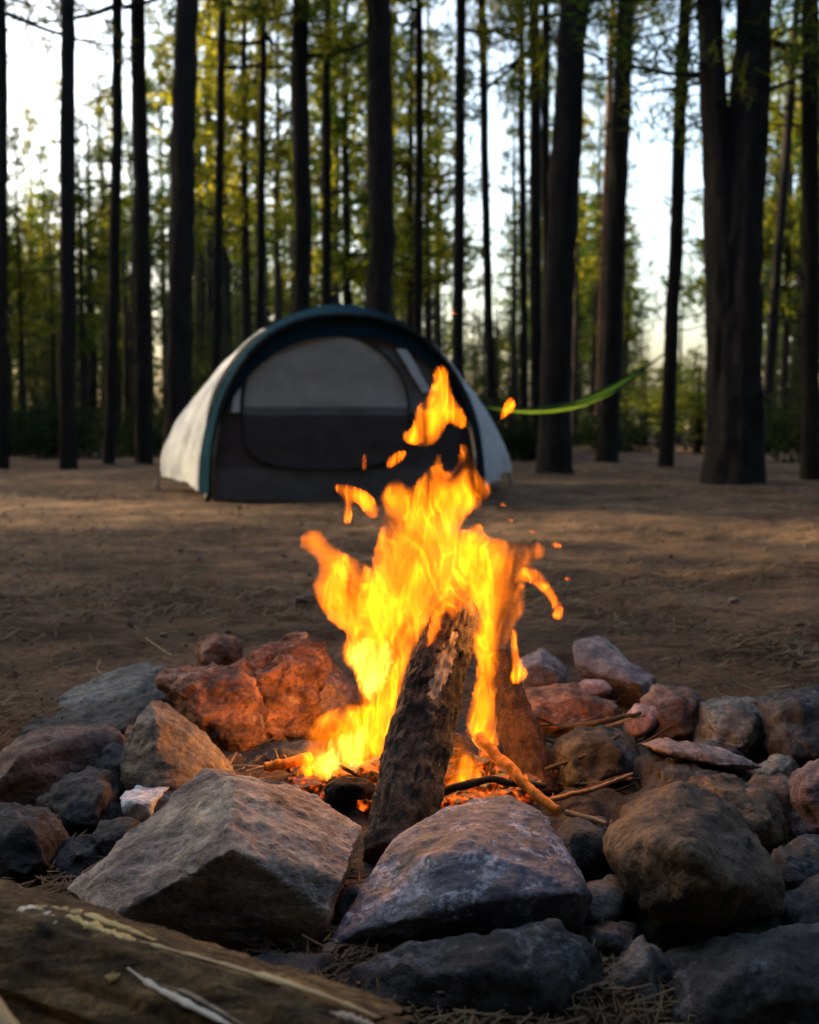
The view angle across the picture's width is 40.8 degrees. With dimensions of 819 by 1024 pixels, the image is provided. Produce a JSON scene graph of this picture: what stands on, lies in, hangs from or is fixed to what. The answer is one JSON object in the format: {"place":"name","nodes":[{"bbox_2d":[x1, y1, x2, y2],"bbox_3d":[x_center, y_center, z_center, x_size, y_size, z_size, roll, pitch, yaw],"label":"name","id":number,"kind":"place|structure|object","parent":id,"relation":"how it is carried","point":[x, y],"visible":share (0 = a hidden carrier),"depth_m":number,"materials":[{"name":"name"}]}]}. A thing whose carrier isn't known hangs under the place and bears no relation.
{"place":"outdoors","nodes":[
{"label":"outdoors","id":0,"kind":"place"},
{"bbox_2d":[6,0,801,420],"label":"sky","id":1,"kind":"structure","parent":0,"point":[27,78],"materials":[{"name":"white"}]},
{"bbox_2d":[0,421,818,1023],"bbox_3d":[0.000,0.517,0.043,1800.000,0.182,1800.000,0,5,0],"label":"ground","id":2,"kind":"structure","parent":0,"point":[354,651],"depth_m":3.78,"materials":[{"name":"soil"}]},
{"bbox_2d":[7,120,57,450],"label":"pine tree","id":3,"kind":"object","parent":2,"relation":"on","point":[26,280],"visible":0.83,"depth_m":18.22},
{"bbox_2d":[9,104,58,408],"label":"pine tree","id":4,"kind":"object","parent":2,"relation":"on","point":[31,121],"visible":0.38,"depth_m":31.78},
{"bbox_2d":[0,802,69,882],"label":"rock","id":5,"kind":"object","parent":2,"relation":"on","point":[32,838],"visible":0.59,"depth_m":1.25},
{"bbox_2d":[11,143,77,410],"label":"pine tree","id":6,"kind":"object","parent":2,"relation":"on","point":[42,171],"visible":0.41,"depth_m":29.59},
{"bbox_2d":[0,725,126,806],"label":"rock","id":7,"kind":"object","parent":2,"relation":"on","point":[33,764],"visible":0.56,"depth_m":1.51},
{"bbox_2d":[0,0,129,469],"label":"pine tree","id":8,"kind":"object","parent":2,"relation":"on","point":[68,458],"visible":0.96,"depth_m":11.23,"materials":[{"name":"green plant"}]},
{"bbox_2d":[8,378,124,458],"bbox_3d":[-5.038,-1.323,15.950,2.234,1.419,2.349,-4,6,-40],"label":"shrub","id":9,"kind":"object","parent":2,"relation":"on","point":[51,436],"visible":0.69,"depth_m":15.71,"materials":[{"name":"green plant"}]},
{"bbox_2d":[35,109,106,452],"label":"pine tree","id":10,"kind":"object","parent":2,"relation":"on","point":[85,343],"visible":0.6,"depth_m":17.56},
{"bbox_2d":[50,834,101,879],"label":"rock","id":11,"kind":"object","parent":2,"relation":"on","point":[80,852],"visible":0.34,"depth_m":1.27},
{"bbox_2d":[36,766,124,834],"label":"rock","id":12,"kind":"object","parent":2,"relation":"on","point":[88,797],"visible":0.52,"depth_m":1.40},
{"bbox_2d":[23,97,156,444],"bbox_3d":[-5.949,-4.409,20.541,2.704,6.726,2.553,-2,5,-20],"label":"pine tree","id":13,"kind":"object","parent":2,"relation":"on","point":[100,255],"visible":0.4,"depth_m":20.69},
{"bbox_2d":[12,690,174,740],"bbox_3d":[-0.557,0.350,1.870,0.338,0.084,0.220,0,5,0],"label":"rock","id":14,"kind":"object","parent":2,"relation":"on","point":[121,713],"visible":0.33,"depth_m":1.85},
{"bbox_2d":[31,66,157,423],"bbox_3d":[-7.606,-6.361,27.735,2.802,9.561,3.184,3,6,34],"label":"pine tree","id":15,"kind":"object","parent":2,"relation":"on","point":[99,114],"visible":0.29,"depth_m":27.35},
{"bbox_2d":[0,0,203,468],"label":"pine tree","id":16,"kind":"object","parent":2,"relation":"on","point":[4,337],"visible":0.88,"depth_m":11.30,"materials":[{"name":"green plant"}]},
{"bbox_2d":[47,387,164,458],"bbox_3d":[-3.720,-1.198,15.684,3.170,1.168,2.850,3,6,33],"label":"shrub","id":17,"kind":"object","parent":2,"relation":"on","point":[126,445],"visible":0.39,"depth_m":15.34,"materials":[{"name":"green plant"}]},
{"bbox_2d":[55,662,166,711],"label":"rock","id":18,"kind":"object","parent":2,"relation":"on","point":[138,678],"visible":0.4,"depth_m":2.03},
{"bbox_2d":[89,817,140,855],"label":"rock","id":19,"kind":"object","parent":2,"relation":"on","point":[106,836],"visible":0.4,"depth_m":1.30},
{"bbox_2d":[77,122,167,395],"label":"pine tree","id":20,"kind":"object","parent":2,"relation":"on","point":[130,168],"visible":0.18,"depth_m":28.38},
{"bbox_2d":[75,0,172,464],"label":"pine tree","id":21,"kind":"object","parent":2,"relation":"on","point":[141,284],"visible":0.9,"depth_m":12.21,"materials":[{"name":"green plant"}]},
{"bbox_2d":[120,785,168,821],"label":"rock","id":22,"kind":"object","parent":2,"relation":"on","point":[138,802],"visible":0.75,"depth_m":1.38,"materials":[{"name":"white stone"}]},
{"bbox_2d":[95,74,194,424],"bbox_3d":[-6.558,-6.185,27.134,2.015,9.150,2.779,1,5,9],"label":"pine tree","id":23,"kind":"object","parent":2,"relation":"on","point":[151,185],"visible":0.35,"depth_m":27.08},
{"bbox_2d":[120,40,205,413],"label":"pine tree","id":24,"kind":"object","parent":2,"relation":"on","point":[162,186],"visible":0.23,"depth_m":29.96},
{"bbox_2d":[7,0,321,463],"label":"pine tree","id":25,"kind":"object","parent":2,"relation":"on","point":[117,7],"visible":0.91,"depth_m":12.00,"materials":[{"name":"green plant"}]},
{"bbox_2d":[107,10,234,383],"bbox_3d":[-4.020,-4.848,19.164,1.723,7.789,2.098,3,5,29],"label":"pine tree","id":26,"kind":"object","parent":2,"relation":"on","point":[157,238],"visible":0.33,"depth_m":19.09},
{"bbox_2d":[120,700,234,790],"bbox_3d":[-0.319,0.349,1.525,0.150,0.148,0.184,0,5,0],"label":"rock","id":27,"kind":"object","parent":2,"relation":"on","point":[168,745],"visible":0.54,"depth_m":1.49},
{"bbox_2d":[0,879,420,1023],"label":"fallen log","id":28,"kind":"object","parent":2,"relation":"on","point":[65,960],"visible":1,"depth_m":0.79,"materials":[{"name":"brown wood"}]},
{"bbox_2d":[154,658,268,750],"bbox_3d":[-0.325,0.339,1.792,0.207,0.178,0.192,0,5,0],"label":"rock","id":29,"kind":"object","parent":2,"relation":"on","point":[223,707],"visible":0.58,"depth_m":1.74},
{"bbox_2d":[67,768,361,953],"bbox_3d":[-0.207,0.384,1.204,0.308,0.174,0.307,0,5,0],"label":"rock","id":30,"kind":"object","parent":2,"relation":"on","point":[216,856],"visible":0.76,"depth_m":1.09,"materials":[{"name":"beige stone"}]},
{"bbox_2d":[134,0,296,447],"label":"pine tree","id":31,"kind":"object","parent":2,"relation":"on","point":[181,272],"visible":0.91,"depth_m":10.74,"materials":[{"name":"brown plant"}]},
{"bbox_2d":[159,0,272,376],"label":"pine tree","id":32,"kind":"object","parent":2,"relation":"on","point":[218,219],"visible":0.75,"depth_m":14.78,"materials":[{"name":"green plant"}]},
{"bbox_2d":[122,0,314,380],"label":"pine tree","id":33,"kind":"object","parent":2,"relation":"on","point":[209,287],"visible":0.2,"depth_m":29.62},
{"bbox_2d":[195,631,242,665],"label":"rock","id":34,"kind":"object","parent":2,"relation":"on","point":[219,648],"visible":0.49,"depth_m":2.14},
{"bbox_2d":[147,0,317,387],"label":"pine tree","id":35,"kind":"object","parent":2,"relation":"on","point":[226,266],"visible":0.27,"depth_m":25.74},
{"bbox_2d":[149,0,316,343],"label":"pine tree","id":36,"kind":"object","parent":2,"relation":"on","point":[243,92],"visible":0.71,"depth_m":16.67,"materials":[{"name":"plant"}]},
{"bbox_2d":[145,0,358,337],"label":"pine tree","id":37,"kind":"object","parent":2,"relation":"on","point":[260,196],"visible":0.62,"depth_m":15.57,"materials":[{"name":"green plant"}]},
{"bbox_2d":[170,0,365,333],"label":"pine tree","id":38,"kind":"object","parent":2,"relation":"on","point":[283,99],"visible":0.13,"depth_m":28.65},
{"bbox_2d":[205,0,342,321],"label":"pine tree","id":39,"kind":"object","parent":2,"relation":"on","point":[277,298],"visible":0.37,"depth_m":24.93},
{"bbox_2d":[245,631,332,740],"bbox_3d":[-0.206,0.315,1.833,0.166,0.213,0.167,0,5,0],"label":"rock","id":40,"kind":"object","parent":2,"relation":"on","point":[292,670],"visible":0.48,"depth_m":1.79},
{"bbox_2d":[253,739,331,762],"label":"rock","id":41,"kind":"object","parent":2,"relation":"on","point":[287,748],"visible":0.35,"depth_m":1.66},
{"bbox_2d":[249,33,339,314],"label":"pine tree","id":42,"kind":"object","parent":2,"relation":"on","point":[284,281],"visible":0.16,"depth_m":30.06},
{"bbox_2d":[253,952,335,975],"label":"rock","id":43,"kind":"object","parent":2,"relation":"on","point":[308,963],"visible":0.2,"depth_m":1.00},
{"bbox_2d":[282,38,366,305],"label":"pine tree","id":44,"kind":"object","parent":2,"relation":"on","point":[319,177],"visible":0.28,"depth_m":24.05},
{"bbox_2d":[203,0,450,305],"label":"pine tree","id":45,"kind":"object","parent":2,"relation":"on","point":[326,227],"visible":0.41,"depth_m":15.58,"materials":[{"name":"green plant"}]},
{"bbox_2d":[240,0,425,313],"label":"pine tree","id":46,"kind":"object","parent":2,"relation":"on","point":[301,55],"visible":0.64,"depth_m":12.70,"materials":[{"name":"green plant"}]},
{"bbox_2d":[154,304,513,501],"bbox_3d":[-0.535,-0.818,8.132,2.683,1.394,2.142,-1,5,-7],"label":"tent","id":47,"kind":"object","parent":2,"relation":"on","point":[334,401],"visible":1,"depth_m":7.14,"materials":[{"name":"fabric"}]},
{"bbox_2d":[244,336,407,406],"bbox_3d":[-0.539,-0.907,7.111,1.075,0.463,0.036,-1,5,-6],"label":"door","id":48,"kind":"structure","parent":47,"relation":"in","point":[334,371],"depth_m":7.10,"materials":[{"name":"fabric"}]},
{"bbox_2d":[244,407,407,414],"bbox_3d":[-0.537,-0.650,7.118,1.078,0.060,0.021,-1,5,-7],"label":"door","id":49,"kind":"structure","parent":47,"relation":"in","point":[247,410],"depth_m":7.12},
{"bbox_2d":[244,415,407,467],"bbox_3d":[-0.536,-0.454,7.127,1.078,0.342,0.020,-1,5,-7],"label":"door","id":50,"kind":"structure","parent":47,"relation":"in","point":[310,441],"depth_m":7.13,"materials":[{"name":"fabric"}]},
{"bbox_2d":[254,0,423,318],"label":"pine tree","id":51,"kind":"object","parent":2,"relation":"on","point":[359,189],"visible":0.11,"depth_m":30.06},
{"bbox_2d":[284,0,424,316],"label":"pine tree","id":52,"kind":"object","parent":2,"relation":"on","point":[378,42],"visible":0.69,"depth_m":12.12,"materials":[{"name":"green plant"}]},
{"bbox_2d":[280,0,454,321],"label":"pine tree","id":53,"kind":"object","parent":2,"relation":"on","point":[363,218],"visible":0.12,"depth_m":26.26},
{"bbox_2d":[277,0,472,306],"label":"pine tree","id":54,"kind":"object","parent":2,"relation":"on","point":[341,124],"visible":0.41,"depth_m":18.10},
{"bbox_2d":[321,0,470,333],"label":"pine tree","id":55,"kind":"object","parent":2,"relation":"on","point":[417,30],"visible":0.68,"depth_m":15.60,"materials":[{"name":"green plant"}]},
{"bbox_2d":[7,187,796,446],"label":"wood","id":56,"kind":"object","parent":2,"relation":"on","point":[127,351],"visible":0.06,"depth_m":32.33,"materials":[{"name":"plant"}]},
{"bbox_2d":[7,212,801,442],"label":"undergrowth","id":57,"kind":"object","parent":2,"relation":"on","point":[30,375],"visible":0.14,"depth_m":25.81,"materials":[{"name":"green plant"}]},
{"bbox_2d":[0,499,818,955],"bbox_3d":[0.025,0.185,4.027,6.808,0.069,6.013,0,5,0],"label":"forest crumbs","id":58,"kind":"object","parent":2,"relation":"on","point":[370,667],"visible":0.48,"depth_m":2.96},
{"bbox_2d":[315,0,513,327],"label":"pine tree","id":59,"kind":"object","parent":2,"relation":"on","point":[409,162],"visible":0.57,"depth_m":17.69,"materials":[{"name":"plant"}]},
{"bbox_2d":[353,0,480,344],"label":"pine tree","id":60,"kind":"object","parent":2,"relation":"on","point":[427,311],"visible":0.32,"depth_m":18.91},
{"bbox_2d":[396,49,495,357],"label":"pine tree","id":61,"kind":"object","parent":2,"relation":"on","point":[466,281],"visible":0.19,"depth_m":31.05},
{"bbox_2d":[419,0,495,423],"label":"pine tree","id":62,"kind":"object","parent":2,"relation":"on","point":[489,349],"visible":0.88,"depth_m":14.05,"materials":[{"name":"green plant"}]},
{"bbox_2d":[331,795,592,947],"bbox_3d":[0.051,0.386,1.143,0.260,0.134,0.243,0,5,0],"label":"rock","id":63,"kind":"object","parent":2,"relation":"on","point":[484,866],"visible":0.86,"depth_m":1.06,"materials":[{"name":"stone"}]},
{"bbox_2d":[328,918,608,1022],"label":"rock","id":64,"kind":"object","parent":2,"relation":"on","point":[540,968],"visible":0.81,"depth_m":0.95,"materials":[{"name":"stone"}]},
{"bbox_2d":[405,0,559,454],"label":"pine tree","id":65,"kind":"object","parent":2,"relation":"on","point":[523,245],"visible":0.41,"depth_m":15.65,"materials":[{"name":"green plant"}]},
{"bbox_2d":[425,0,544,378],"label":"pine tree","id":66,"kind":"object","parent":2,"relation":"on","point":[460,58],"visible":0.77,"depth_m":13.37,"materials":[{"name":"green plant"}]},
{"bbox_2d":[219,713,751,884],"bbox_3d":[0.031,0.389,1.533,0.835,0.058,0.810,3,5,28],"label":"ash bed","id":67,"kind":"object","parent":2,"relation":"on","point":[607,803],"visible":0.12,"depth_m":1.52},
{"bbox_2d":[314,655,368,736],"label":"rock","id":68,"kind":"object","parent":67,"relation":"on","point":[343,707],"visible":0.56,"depth_m":1.80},
{"bbox_2d":[324,776,375,815],"bbox_3d":[-0.078,0.384,1.449,0.076,0.072,0.045,0,5,0],"label":"charred log","id":69,"kind":"object","parent":67,"relation":"on","point":[343,795],"visible":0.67,"depth_m":1.43,"materials":[{"name":"brown wood"}]},
{"bbox_2d":[362,595,478,862],"bbox_3d":[0.017,0.276,1.401,0.094,0.306,0.326,1,5,15],"label":"log","id":70,"kind":"object","parent":67,"relation":"on","point":[419,742],"visible":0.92,"depth_m":1.38,"materials":[{"name":"brown wood"}]},
{"bbox_2d":[286,746,556,812],"bbox_3d":[0.017,0.369,1.536,0.374,0.061,0.246,1,5,10],"label":"ember bed","id":71,"kind":"object","parent":67,"relation":"on","point":[317,775],"visible":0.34,"depth_m":1.53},
{"bbox_2d":[485,649,560,796],"bbox_3d":[0.161,0.316,1.615,0.067,0.205,0.210,-1,5,-16],"label":"log","id":72,"kind":"object","parent":71,"relation":"on","point":[522,737],"visible":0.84,"depth_m":1.60,"materials":[{"name":"wood"}]},
{"bbox_2d":[472,732,560,815],"bbox_3d":[0.132,0.325,1.378,0.020,0.061,0.176,-3,6,-30],"label":"stick","id":73,"kind":"object","parent":67,"relation":"on","point":[481,741],"visible":1,"depth_m":1.37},
{"bbox_2d":[557,816,610,882],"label":"rock","id":74,"kind":"object","parent":67,"relation":"on","point":[582,839],"visible":0.45,"depth_m":1.21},
{"bbox_2d":[602,780,784,939],"bbox_3d":[0.296,0.379,1.188,0.182,0.164,0.317,0,5,0],"label":"rock","id":75,"kind":"object","parent":67,"relation":"on","point":[693,861],"visible":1,"depth_m":1.08,"materials":[{"name":"stone"}]},
{"bbox_2d":[686,772,788,852],"bbox_3d":[0.421,0.389,1.392,0.142,0.107,0.158,0,5,0],"label":"rock","id":76,"kind":"object","parent":67,"relation":"on","point":[762,810],"visible":0.45,"depth_m":1.36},
{"bbox_2d":[404,0,600,459],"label":"pine tree","id":77,"kind":"object","parent":2,"relation":"on","point":[534,52],"visible":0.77,"depth_m":14.04,"materials":[{"name":"green plant"}]},
{"bbox_2d":[469,66,542,432],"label":"pine tree","id":78,"kind":"object","parent":2,"relation":"on","point":[513,130],"visible":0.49,"depth_m":24.37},
{"bbox_2d":[516,648,569,689],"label":"rock","id":79,"kind":"object","parent":2,"relation":"on","point":[540,667],"visible":0.5,"depth_m":2.01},
{"bbox_2d":[427,0,679,462],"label":"pine tree","id":80,"kind":"object","parent":2,"relation":"on","point":[607,447],"visible":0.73,"depth_m":13.07,"materials":[{"name":"green plant"}]},
{"bbox_2d":[500,0,616,357],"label":"pine tree","id":81,"kind":"object","parent":2,"relation":"on","point":[545,139],"visible":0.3,"depth_m":14.71,"materials":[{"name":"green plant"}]},
{"bbox_2d":[525,682,617,735],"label":"rock","id":82,"kind":"object","parent":2,"relation":"on","point":[563,702],"visible":0.42,"depth_m":1.80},
{"bbox_2d":[541,70,604,446],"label":"pine tree","id":83,"kind":"object","parent":2,"relation":"on","point":[583,270],"visible":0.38,"depth_m":19.72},
{"bbox_2d":[526,0,653,473],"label":"pine tree","id":84,"kind":"object","parent":2,"relation":"on","point":[554,449],"visible":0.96,"depth_m":10.33,"materials":[{"name":"brown plant"}]},
{"bbox_2d":[482,353,664,412],"bbox_3d":[1.588,-1.205,10.027,2.514,0.620,1.600,-1,5,-16],"label":"hammock","id":85,"kind":"object","parent":84,"relation":"hanging from","point":[594,396],"visible":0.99,"depth_m":9.77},
{"bbox_2d":[518,75,663,417],"bbox_3d":[5.320,-7.176,31.563,3.618,10.510,3.300,4,6,39],"label":"pine tree","id":86,"kind":"object","parent":2,"relation":"on","point":[597,258],"visible":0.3,"depth_m":31.33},
{"bbox_2d":[548,724,640,791],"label":"rock","id":87,"kind":"object","parent":2,"relation":"on","point":[609,758],"visible":0.57,"depth_m":1.54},
{"bbox_2d":[511,0,695,450],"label":"pine tree","id":88,"kind":"object","parent":2,"relation":"on","point":[605,207],"visible":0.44,"depth_m":17.53,"materials":[{"name":"green plant"}]},
{"bbox_2d":[583,874,637,924],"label":"rock","id":89,"kind":"object","parent":2,"relation":"on","point":[612,901],"visible":0.42,"depth_m":1.12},
{"bbox_2d":[579,920,649,956],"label":"rock","id":90,"kind":"object","parent":2,"relation":"on","point":[618,938],"visible":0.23,"depth_m":1.06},
{"bbox_2d":[572,636,656,704],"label":"rock","id":91,"kind":"object","parent":2,"relation":"on","point":[611,665],"visible":0.68,"depth_m":2.06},
{"bbox_2d":[579,85,659,389],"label":"pine tree","id":92,"kind":"object","parent":2,"relation":"on","point":[630,240],"visible":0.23,"depth_m":23.63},
{"bbox_2d":[571,394,689,451],"bbox_3d":[3.287,-1.316,17.358,2.225,1.106,2.000,0,5,4],"label":"shrub","id":93,"kind":"object","parent":2,"relation":"on","point":[628,437],"visible":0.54,"depth_m":17.20,"materials":[{"name":"green plant"}]},
{"bbox_2d":[607,935,669,1004],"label":"rock","id":94,"kind":"object","parent":2,"relation":"on","point":[643,961],"visible":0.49,"depth_m":1.00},
{"bbox_2d":[619,247,659,435],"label":"pine tree","id":95,"kind":"object","parent":2,"relation":"on","point":[627,337],"visible":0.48,"depth_m":26.07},
{"bbox_2d":[497,0,818,484],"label":"pine tree","id":96,"kind":"object","parent":2,"relation":"on","point":[734,137],"visible":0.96,"depth_m":9.11,"materials":[{"name":"green plant"}]},
{"bbox_2d":[629,363,705,452],"bbox_3d":[4.591,-1.653,17.773,1.828,1.497,1.609,4,6,37],"label":"shrub","id":97,"kind":"object","parent":2,"relation":"on","point":[699,384],"visible":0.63,"depth_m":17.71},
{"bbox_2d":[637,683,701,741],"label":"rock","id":98,"kind":"object","parent":2,"relation":"on","point":[672,704],"visible":0.47,"depth_m":1.77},
{"bbox_2d":[637,0,704,466],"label":"pine tree","id":99,"kind":"object","parent":2,"relation":"on","point":[667,435],"visible":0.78,"depth_m":12.25,"materials":[{"name":"green plant"}]},
{"bbox_2d":[632,754,748,789],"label":"rock","id":100,"kind":"object","parent":2,"relation":"on","point":[658,771],"visible":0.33,"depth_m":1.51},
{"bbox_2d":[640,737,761,772],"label":"rock","id":101,"kind":"object","parent":100,"relation":"on","point":[666,747],"visible":0.9,"depth_m":1.52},
{"bbox_2d":[626,23,793,379],"bbox_3d":[8.664,-7.856,31.082,3.868,12.056,3.811,-2,5,-21],"label":"pine tree","id":102,"kind":"object","parent":2,"relation":"on","point":[696,200],"visible":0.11,"depth_m":30.91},
{"bbox_2d":[690,696,760,758],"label":"rock","id":103,"kind":"object","parent":2,"relation":"on","point":[734,721],"visible":0.6,"depth_m":1.72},
{"bbox_2d":[662,922,818,1023],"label":"rock","id":104,"kind":"object","parent":2,"relation":"on","point":[770,976],"visible":0.8,"depth_m":0.96,"materials":[{"name":"stone"}]},
{"bbox_2d":[662,0,818,448],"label":"pine tree","id":105,"kind":"object","parent":2,"relation":"on","point":[778,246],"visible":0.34,"depth_m":17.58,"materials":[{"name":"green plant"}]},
{"bbox_2d":[680,17,801,414],"bbox_3d":[7.007,-5.268,21.125,2.699,8.413,2.660,-2,5,-27],"label":"pine tree","id":106,"kind":"object","parent":2,"relation":"on","point":[785,365],"visible":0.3,"depth_m":21.10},
{"bbox_2d":[694,6,801,421],"bbox_3d":[8.466,-6.928,25.011,4.242,11.175,4.492,1,5,16],"label":"pine tree","id":107,"kind":"object","parent":2,"relation":"on","point":[797,279],"visible":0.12,"depth_m":24.88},
{"bbox_2d":[763,380,800,463],"bbox_3d":[5.332,-1.128,14.076,2.463,1.488,2.763,-5,7,-45],"label":"shrub","id":108,"kind":"object","parent":2,"relation":"on","point":[783,436],"visible":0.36,"depth_m":14.05,"materials":[{"name":"green plant"}]},
{"bbox_2d":[752,684,818,766],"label":"rock","id":109,"kind":"object","parent":2,"relation":"on","point":[789,720],"visible":0.56,"depth_m":1.69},
{"bbox_2d":[761,32,818,400],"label":"pine tree","id":110,"kind":"object","parent":2,"relation":"on","point":[795,135],"visible":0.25,"depth_m":20.37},
{"bbox_2d":[763,0,818,480],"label":"pine tree","id":111,"kind":"object","parent":2,"relation":"on","point":[809,315],"visible":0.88,"depth_m":9.68,"materials":[{"name":"green plant"}]},
{"bbox_2d":[770,834,818,889],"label":"rock","id":112,"kind":"object","parent":2,"relation":"on","point":[796,861],"visible":0.45,"depth_m":1.21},
{"bbox_2d":[781,872,818,925],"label":"rock","id":113,"kind":"object","parent":2,"relation":"on","point":[802,903],"visible":0.34,"depth_m":1.15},
{"bbox_2d":[787,758,818,839],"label":"rock","id":114,"kind":"object","parent":2,"relation":"on","point":[803,783],"visible":0.5,"depth_m":1.38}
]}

